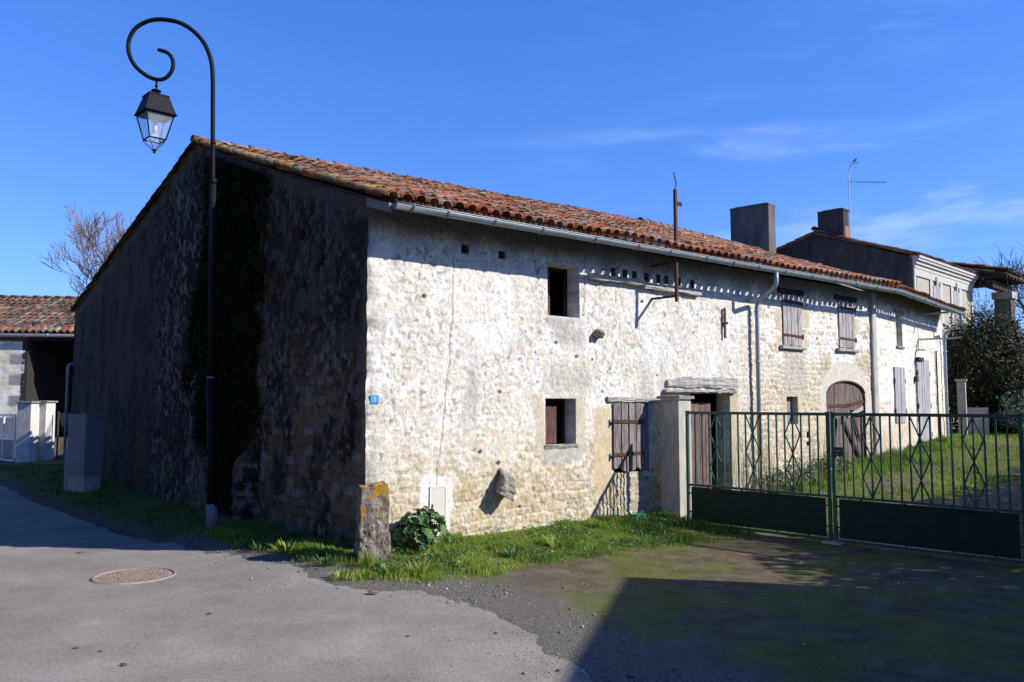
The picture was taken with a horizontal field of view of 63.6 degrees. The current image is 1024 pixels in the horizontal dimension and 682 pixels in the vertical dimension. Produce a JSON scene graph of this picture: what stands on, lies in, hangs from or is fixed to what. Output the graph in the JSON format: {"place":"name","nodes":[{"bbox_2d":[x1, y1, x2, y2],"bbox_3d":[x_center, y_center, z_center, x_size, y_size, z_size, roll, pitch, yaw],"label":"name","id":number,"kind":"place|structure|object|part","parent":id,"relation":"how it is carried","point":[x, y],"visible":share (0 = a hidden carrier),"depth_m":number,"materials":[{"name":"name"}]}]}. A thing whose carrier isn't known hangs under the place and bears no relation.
{"place":"outdoors","nodes":[
{"label":"outdoors","id":0,"kind":"place"},
{"bbox_2d":[0,485,592,681],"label":"road","id":1,"kind":"structure","parent":0,"point":[56,605],"depth_m":7.57,"materials":[{"name":"grey asphalt"}]},
{"bbox_2d":[90,567,176,584],"bbox_3d":[-4.420,2.749,9.673,0.940,0.026,0.940,0,-4,0],"label":"manhole cover","id":2,"kind":"object","parent":1,"relation":"on","point":[133,576],"visible":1,"depth_m":9.63,"materials":[{"name":"metal"}]},
{"bbox_2d":[0,424,1023,681],"bbox_3d":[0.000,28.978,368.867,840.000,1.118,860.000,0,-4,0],"label":"ground","id":3,"kind":"structure","parent":0,"point":[856,606],"depth_m":8.71,"materials":[{"name":"green plant"}]},
{"bbox_2d":[0,414,15,461],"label":"white gate","id":4,"kind":"structure","parent":3,"relation":"on","point":[7,447],"depth_m":27.61,"materials":[{"name":"metal"}]},
{"bbox_2d":[0,417,16,445],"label":"garden wall","id":5,"kind":"structure","parent":3,"relation":"on","point":[10,422],"depth_m":30.06,"materials":[{"name":"white paint"}]},
{"bbox_2d":[15,401,40,462],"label":"gate pillar","id":6,"kind":"structure","parent":3,"relation":"on","point":[27,432],"depth_m":27.01,"materials":[{"name":"grey stone"}]},
{"bbox_2d":[0,295,78,436],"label":"barn","id":7,"kind":"structure","parent":3,"relation":"on","point":[36,343],"depth_m":33.19,"materials":[{"name":"ceramic"}]},
{"bbox_2d":[38,401,57,460],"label":"gate pillar","id":8,"kind":"structure","parent":3,"relation":"on","point":[46,431],"depth_m":27.43,"materials":[{"name":"grey stone"}]},
{"bbox_2d":[56,411,68,459],"bbox_3d":[-14.300,3.162,27.040,2.222,1.700,0.059,-3,-5,34],"label":"fence","id":9,"kind":"object","parent":3,"relation":"on","point":[57,454],"visible":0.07,"depth_m":27.59,"materials":[{"name":"metal"}]},
{"bbox_2d":[63,448,67,490],"bbox_3d":[-10.119,3.010,18.899,0.176,1.117,0.159,0,-4,0],"label":"concrete post","id":10,"kind":"object","parent":3,"relation":"on","point":[65,488],"visible":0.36,"depth_m":18.83,"materials":[{"name":"grey concrete"}]},
{"bbox_2d":[66,414,104,491],"bbox_3d":[-9.729,2.610,18.829,0.749,1.885,0.449,-3,-5,33],"label":"electric cabinet","id":11,"kind":"object","parent":3,"relation":"on","point":[85,451],"visible":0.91,"depth_m":18.64,"materials":[{"name":"grey plastic"}]},
{"bbox_3d":[-9.845,2.340,18.669,0.659,1.220,0.008,-3,-5,33],"label":"door","id":12,"kind":"part","parent":11,"relation":"part of","materials":[{"name":"grey plastic"}]},
{"bbox_2d":[40,201,130,295],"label":"bare tree","id":13,"kind":"object","parent":3,"relation":"on","point":[93,236],"visible":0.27,"depth_m":42.93,"materials":[{"name":"brown plant"}]},
{"bbox_2d":[126,17,217,527],"bbox_3d":[-5.491,-1.156,13.322,1.713,8.387,0.741,0,-4,0],"label":"street lamp","id":14,"kind":"object","parent":3,"relation":"on","point":[155,106],"visible":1,"depth_m":13.33,"materials":[{"name":"black metal"}]},
{"bbox_2d":[225,538,246,547],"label":"weed tuft","id":15,"kind":"object","parent":3,"relation":"on","point":[239,544],"visible":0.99,"depth_m":11.33,"materials":[{"name":"green plant"}]},
{"bbox_2d":[248,538,274,551],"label":"weed tuft","id":16,"kind":"object","parent":3,"relation":"on","point":[257,547],"visible":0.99,"depth_m":11.02,"materials":[{"name":"green plant"}]},
{"bbox_2d":[269,539,304,553],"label":"weed tuft","id":17,"kind":"object","parent":3,"relation":"on","point":[282,546],"visible":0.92,"depth_m":10.71,"materials":[{"name":"green plant"}]},
{"bbox_2d":[295,550,319,561],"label":"weed tuft","id":18,"kind":"object","parent":3,"relation":"on","point":[310,554],"visible":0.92,"depth_m":10.29,"materials":[{"name":"green plant"}]},
{"bbox_2d":[313,552,346,567],"bbox_3d":[-2.236,2.638,9.979,0.428,0.156,0.428,0,-4,0],"label":"weed tuft","id":19,"kind":"object","parent":3,"relation":"on","point":[326,561],"visible":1,"depth_m":9.93,"materials":[{"name":"green plant"}]},
{"bbox_2d":[328,568,355,581],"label":"weed tuft","id":20,"kind":"object","parent":3,"relation":"on","point":[343,574],"visible":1,"depth_m":9.38,"materials":[{"name":"green plant"}]},
{"bbox_2d":[358,548,380,568],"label":"grass tuft","id":21,"kind":"object","parent":3,"relation":"on","point":[367,564],"visible":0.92,"depth_m":9.80,"materials":[{"name":"green plant"}]},
{"bbox_2d":[354,480,390,562],"bbox_3d":[-1.739,2.353,10.284,0.425,1.196,0.350,1,-4,-18],"label":"guard stone","id":22,"kind":"object","parent":3,"relation":"on","point":[372,517],"visible":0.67,"depth_m":10.15,"materials":[{"name":"grey stone"}]},
{"bbox_2d":[373,563,401,577],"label":"weed tuft","id":23,"kind":"object","parent":3,"relation":"on","point":[384,569],"visible":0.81,"depth_m":9.51,"materials":[{"name":"green plant"}]},
{"bbox_2d":[393,506,450,549],"bbox_3d":[-1.180,2.465,10.859,0.757,0.594,0.785,0,-4,0],"label":"mallow plant","id":24,"kind":"object","parent":3,"relation":"on","point":[424,527],"visible":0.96,"depth_m":10.70,"materials":[{"name":"green plant"}]},
{"bbox_2d":[406,557,438,576],"bbox_3d":[-1.080,2.642,9.702,0.512,0.215,0.362,2,-5,-22],"label":"weed tuft","id":25,"kind":"object","parent":3,"relation":"on","point":[426,568],"visible":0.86,"depth_m":9.66,"materials":[{"name":"green plant"}]},
{"bbox_2d":[451,556,472,568],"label":"weed tuft","id":26,"kind":"object","parent":3,"relation":"on","point":[457,560],"visible":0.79,"depth_m":10.14,"materials":[{"name":"green plant"}]},
{"bbox_2d":[226,507,742,584],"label":"herbs","id":27,"kind":"object","parent":3,"relation":"on","point":[659,539],"visible":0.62,"depth_m":11.62,"materials":[{"name":"green plant"}]},
{"bbox_2d":[0,430,1023,681],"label":"grass","id":28,"kind":"structure","parent":3,"relation":"on","point":[492,540],"depth_m":12.42,"materials":[{"name":"green plant"}]},
{"bbox_2d":[63,135,965,547],"bbox_3d":[1.468,-0.836,24.319,22.882,9.870,17.569,4,-6,-40],"label":"stone farmhouse","id":29,"kind":"object","parent":3,"relation":"on","point":[483,345],"visible":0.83,"depth_m":13.58,"materials":[{"name":"stone"}]},
{"bbox_2d":[179,152,277,516],"bbox_3d":[-5.158,-0.347,14.642,0.173,6.883,4.479,4,-6,-40],"label":"climbing ivy","id":30,"kind":"object","parent":29,"relation":"attached to","point":[229,264],"visible":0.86,"depth_m":14.28,"materials":[{"name":"green plant"}]},
{"bbox_2d":[370,395,378,403],"bbox_3d":[-1.815,0.770,10.904,0.130,0.110,0.018,4,-6,-40],"label":"number plate","id":31,"kind":"object","parent":29,"relation":"attached to","point":[374,399],"visible":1,"depth_m":10.90,"materials":[{"name":"blue metal"}]},
{"bbox_2d":[429,485,446,521],"bbox_3d":[-1.028,2.260,11.460,0.280,0.490,0.035,4,-6,-40],"label":"meter door","id":32,"kind":"structure","parent":29,"relation":"in","point":[437,494],"depth_m":11.47,"materials":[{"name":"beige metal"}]},
{"bbox_2d":[547,267,566,316],"bbox_3d":[0.675,-0.780,13.458,0.740,0.850,0.237,4,-6,-40],"label":"window","id":33,"kind":"structure","parent":29,"relation":"in","point":[564,271],"depth_m":13.67,"materials":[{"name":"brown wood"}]},
{"bbox_2d":[544,399,578,449],"bbox_3d":[0.610,1.309,13.240,0.800,0.950,0.528,4,-6,-40],"label":"window","id":34,"kind":"structure","parent":29,"relation":"in","point":[551,405],"depth_m":13.17,"materials":[{"name":"brown wood"}]},
{"bbox_2d":[651,172,681,301],"bbox_3d":[2.727,-1.792,14.567,0.198,2.272,0.574,4,-6,-40],"label":"service mast","id":35,"kind":"object","parent":29,"relation":"attached to","point":[675,261],"visible":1,"depth_m":14.32,"materials":[{"name":"metal"}]},
{"bbox_2d":[691,402,717,488],"bbox_3d":[3.599,2.172,15.730,1.246,2.000,0.148,4,-6,-40],"label":"door","id":36,"kind":"structure","parent":29,"relation":"in","point":[699,406],"depth_m":15.66,"materials":[{"name":"brown wood"}]},
{"bbox_2d":[722,308,727,337],"bbox_3d":[4.114,-0.344,15.953,0.090,0.590,0.075,4,-6,-40],"label":"wall tie","id":37,"kind":"object","parent":29,"relation":"attached to","point":[724,323],"depth_m":15.92,"materials":[{"name":"metal"}]},
{"bbox_2d":[826,380,866,464],"bbox_3d":[7.595,2.046,18.776,1.826,2.302,0.104,4,-6,-40],"label":"door","id":38,"kind":"structure","parent":29,"relation":"in","point":[842,396],"depth_m":18.85,"materials":[{"name":"brown wood"}]},
{"bbox_2d":[895,315,897,345],"bbox_3d":[9.931,-0.265,21.541,0.050,0.920,0.600,-4,-6,40],"label":"window","id":39,"kind":"structure","parent":29,"relation":"in","point":[895,315],"depth_m":21.69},
{"bbox_2d":[916,357,932,441],"bbox_3d":[11.402,1.746,22.823,0.087,2.560,1.296,-4,-6,40],"label":"door","id":40,"kind":"structure","parent":29,"relation":"in","point":[924,405],"depth_m":22.78,"materials":[{"name":"grey paint"}]},
{"bbox_2d":[917,311,960,348],"bbox_3d":[11.579,-0.287,22.458,1.070,1.100,0.050,-4,-6,40],"label":"wall bracket","id":41,"kind":"object","parent":29,"relation":"attached to","point":[933,338],"depth_m":22.53,"materials":[{"name":"metal"}]},
{"bbox_2d":[500,546,533,556],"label":"weed tuft","id":42,"kind":"object","parent":3,"relation":"on","point":[514,551],"visible":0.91,"depth_m":10.74,"materials":[{"name":"green plant"}]},
{"bbox_2d":[542,533,567,548],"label":"weed tuft","id":43,"kind":"object","parent":3,"relation":"on","point":[553,545],"visible":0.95,"depth_m":11.35,"materials":[{"name":"green plant"}]},
{"bbox_2d":[587,521,601,528],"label":"weed tuft","id":44,"kind":"object","parent":3,"relation":"on","point":[592,527],"visible":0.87,"depth_m":12.65,"materials":[{"name":"green plant"}]},
{"bbox_2d":[630,513,645,517],"bbox_3d":[2.082,2.946,13.687,0.220,0.159,0.160,4,-6,-40],"label":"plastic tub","id":45,"kind":"object","parent":3,"relation":"on","point":[638,514],"visible":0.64,"depth_m":13.64,"materials":[{"name":"green plastic"}]},
{"bbox_2d":[637,512,656,522],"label":"weed tuft","id":46,"kind":"object","parent":3,"relation":"on","point":[648,518],"visible":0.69,"depth_m":13.37,"materials":[{"name":"green plant"}]},
{"bbox_2d":[658,514,679,526],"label":"weed tuft","id":47,"kind":"object","parent":3,"relation":"on","point":[671,521],"visible":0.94,"depth_m":13.15,"materials":[{"name":"green plant"}]},
{"bbox_2d":[656,395,694,516],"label":"gate pillar","id":48,"kind":"structure","parent":3,"relation":"on","point":[673,408],"depth_m":14.13,"materials":[{"name":"grey stone"}]},
{"bbox_2d":[685,522,701,529],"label":"weed tuft","id":49,"kind":"object","parent":3,"relation":"on","point":[695,527],"visible":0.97,"depth_m":13.06,"materials":[{"name":"green plant"}]},
{"bbox_2d":[685,411,832,540],"bbox_3d":[3.788,2.035,12.937,2.470,1.867,0.056,-4,-6,45],"label":"gate leaf","id":50,"kind":"object","parent":3,"relation":"on","point":[796,513],"visible":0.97,"depth_m":12.82,"materials":[{"name":"green paint"}]},
{"bbox_2d":[739,420,785,492],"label":"dry stalks","id":51,"kind":"object","parent":3,"relation":"on","point":[764,474],"visible":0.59,"depth_m":15.95,"materials":[{"name":"beige plant"}]},
{"bbox_2d":[755,467,792,492],"bbox_3d":[5.131,2.742,16.162,0.770,0.550,0.793,0,-4,0],"label":"weed bush","id":52,"kind":"object","parent":3,"relation":"on","point":[774,482],"visible":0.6,"depth_m":16.05,"materials":[{"name":"green plant"}]},
{"bbox_2d":[780,458,816,485],"bbox_3d":[5.757,2.663,16.647,0.775,0.622,0.783,-4,-6,43],"label":"weed bush","id":53,"kind":"object","parent":3,"relation":"on","point":[797,471],"visible":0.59,"depth_m":16.60,"materials":[{"name":"green plant"}]},
{"bbox_2d":[804,456,843,479],"bbox_3d":[6.495,2.663,17.194,0.804,0.535,0.815,0,-4,0],"label":"weed bush","id":54,"kind":"object","parent":3,"relation":"on","point":[823,463],"visible":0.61,"depth_m":17.15,"materials":[{"name":"green plant"}]},
{"bbox_2d":[810,425,850,475],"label":"dry stalks","id":55,"kind":"object","parent":3,"relation":"on","point":[823,448],"visible":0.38,"depth_m":17.50,"materials":[{"name":"beige plant"}]},
{"bbox_2d":[822,540,845,544],"bbox_3d":[4.671,2.962,11.981,0.203,0.112,0.296,4,-6,-44],"label":"gate stop","id":56,"kind":"object","parent":3,"relation":"on","point":[832,542],"visible":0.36,"depth_m":11.94,"materials":[{"name":"grey concrete"}]},
{"bbox_2d":[820,452,855,471],"bbox_3d":[6.901,2.598,17.625,0.753,0.631,0.771,3,-6,-39],"label":"weed bush","id":57,"kind":"object","parent":3,"relation":"on","point":[841,463],"visible":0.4,"depth_m":17.49,"materials":[{"name":"green plant"}]},
{"bbox_2d":[776,208,980,428],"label":"house","id":58,"kind":"structure","parent":3,"relation":"on","point":[828,241],"depth_m":31.16,"materials":[{"name":"grey paint"}]},
{"bbox_2d":[848,162,886,237],"bbox_3d":[13.486,-5.302,31.317,1.500,3.014,0.201,0,-4,0],"label":"roof antenna","id":59,"kind":"object","parent":58,"relation":"on","point":[855,186],"visible":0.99,"depth_m":31.36,"materials":[{"name":"metal"}]},
{"bbox_2d":[868,427,908,460],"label":"dry stalks","id":60,"kind":"object","parent":3,"relation":"on","point":[898,455],"visible":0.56,"depth_m":19.34,"materials":[{"name":"beige plant"}]},
{"bbox_2d":[830,412,1023,563],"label":"gate leaf","id":61,"kind":"object","parent":3,"relation":"on","point":[982,533],"visible":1,"depth_m":11.10,"materials":[{"name":"green paint"}]},
{"bbox_2d":[955,379,967,434],"bbox_3d":[13.931,2.342,25.562,0.325,2.324,0.375,-2,-5,30],"label":"garden post","id":62,"kind":"object","parent":3,"relation":"on","point":[961,397],"visible":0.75,"depth_m":25.47,"materials":[{"name":"grey concrete"}]},
{"bbox_2d":[967,408,988,434],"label":"garden wall","id":63,"kind":"structure","parent":3,"relation":"on","point":[979,421],"depth_m":25.73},
{"bbox_2d":[942,303,1023,433],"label":"evergreen shrub","id":64,"kind":"object","parent":3,"relation":"on","point":[963,362],"visible":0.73,"depth_m":26.61,"materials":[{"name":"green plant"}]},
{"bbox_2d":[946,278,1023,407],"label":"young tree","id":65,"kind":"object","parent":3,"relation":"on","point":[984,310],"visible":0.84,"depth_m":26.88,"materials":[{"name":"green plant"}]},
{"bbox_2d":[947,261,1023,340],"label":"porch shed","id":66,"kind":"structure","parent":3,"relation":"on","point":[994,278],"depth_m":34.37,"materials":[{"name":"ceramic"}]},
{"bbox_2d":[975,243,1023,317],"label":"bare tree","id":67,"kind":"object","parent":3,"relation":"on","point":[1021,306],"visible":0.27,"depth_m":51.73,"materials":[{"name":"brown plant"}]},
{"bbox_2d":[989,380,1023,432],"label":"variegated shrub","id":68,"kind":"object","parent":3,"relation":"on","point":[1019,407],"visible":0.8,"depth_m":25.87,"materials":[{"name":"green plant"}]},
{"bbox_2d":[0,0,1023,339],"label":"sky","id":69,"kind":"structure","parent":0,"point":[596,105],"materials":[{"name":"blue"}]},
{"bbox_2d":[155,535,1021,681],"bbox_3d":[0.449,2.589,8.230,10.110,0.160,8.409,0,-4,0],"label":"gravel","id":70,"kind":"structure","parent":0,"point":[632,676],"depth_m":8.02,"materials":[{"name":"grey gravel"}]}
]}

